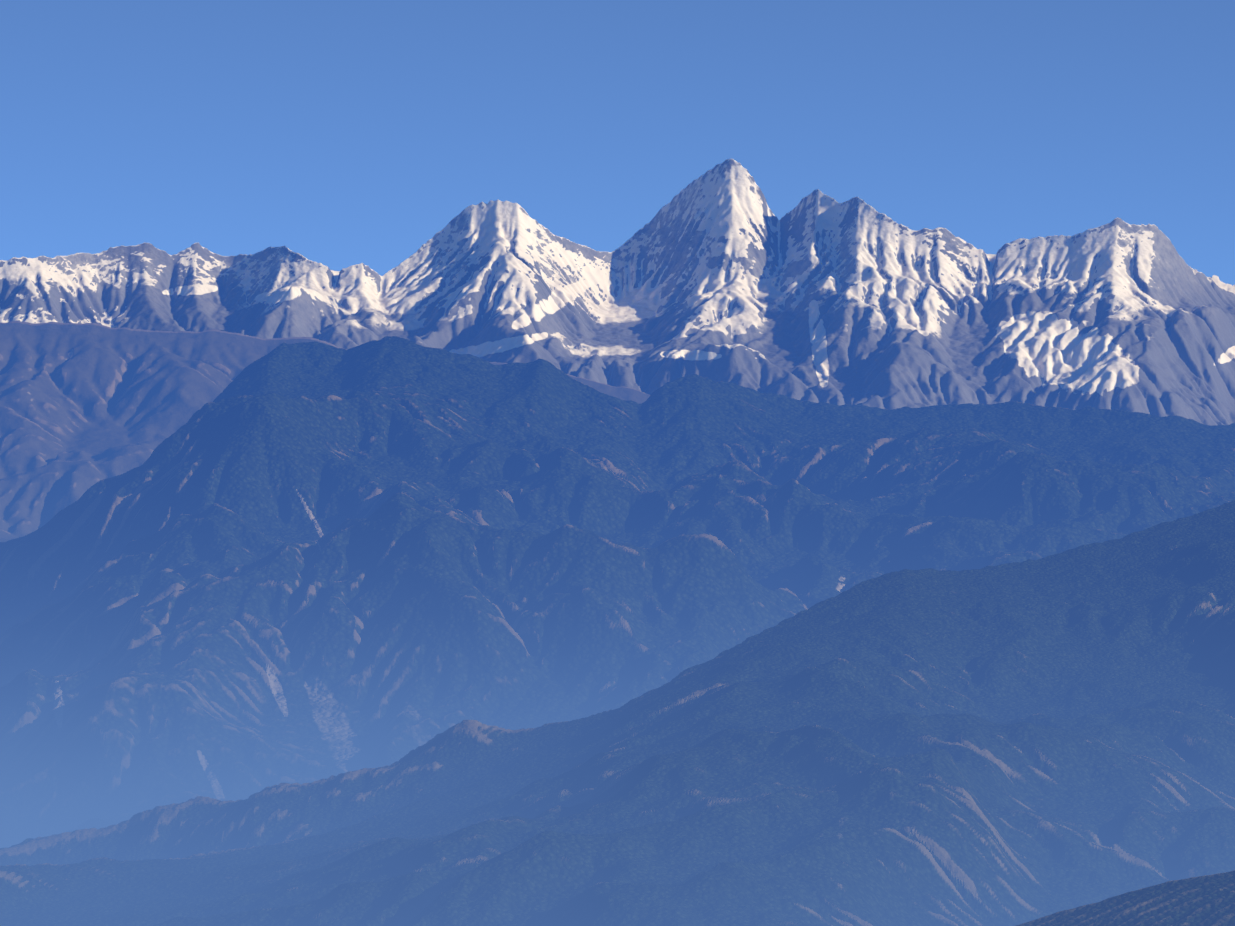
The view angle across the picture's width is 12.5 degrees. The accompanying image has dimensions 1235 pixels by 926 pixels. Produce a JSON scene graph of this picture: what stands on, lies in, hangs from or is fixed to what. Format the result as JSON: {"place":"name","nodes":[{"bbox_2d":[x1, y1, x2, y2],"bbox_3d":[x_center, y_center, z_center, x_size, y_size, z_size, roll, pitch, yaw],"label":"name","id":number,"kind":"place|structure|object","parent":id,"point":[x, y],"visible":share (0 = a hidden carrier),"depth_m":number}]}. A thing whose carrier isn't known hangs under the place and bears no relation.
{"place":"outdoors","nodes":[
{"label":"outdoors","id":0,"kind":"place"},
{"bbox_2d":[0,321,649,541],"bbox_3d":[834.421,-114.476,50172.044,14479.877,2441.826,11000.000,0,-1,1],"label":"mountain ridge","id":1,"kind":"object","parent":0,"point":[85,407],"visible":0.19,"depth_m":50062.47},
{"bbox_2d":[0,336,1234,847],"bbox_3d":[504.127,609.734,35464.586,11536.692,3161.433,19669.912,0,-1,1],"label":"ridge","id":2,"kind":"structure","parent":0,"point":[302,562],"depth_m":32967.40},
{"bbox_2d":[0,500,1234,925],"bbox_3d":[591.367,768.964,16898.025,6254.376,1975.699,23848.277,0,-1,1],"label":"spur","id":3,"kind":"structure","parent":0,"point":[1016,742],"depth_m":17758.60},
{"bbox_2d":[0,159,1234,425],"bbox_3d":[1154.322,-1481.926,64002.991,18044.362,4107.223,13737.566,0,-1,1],"label":"snow range","id":4,"kind":"structure","parent":0,"point":[718,273],"depth_m":63204.75},
{"bbox_2d":[0,0,1234,285],"label":"sky","id":5,"kind":"structure","parent":0,"point":[339,134]},
{"bbox_2d":[1016,870,1234,925],"bbox_3d":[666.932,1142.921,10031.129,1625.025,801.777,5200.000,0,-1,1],"label":"hill","id":6,"kind":"structure","parent":0,"point":[1207,900],"depth_m":10495.68}
]}

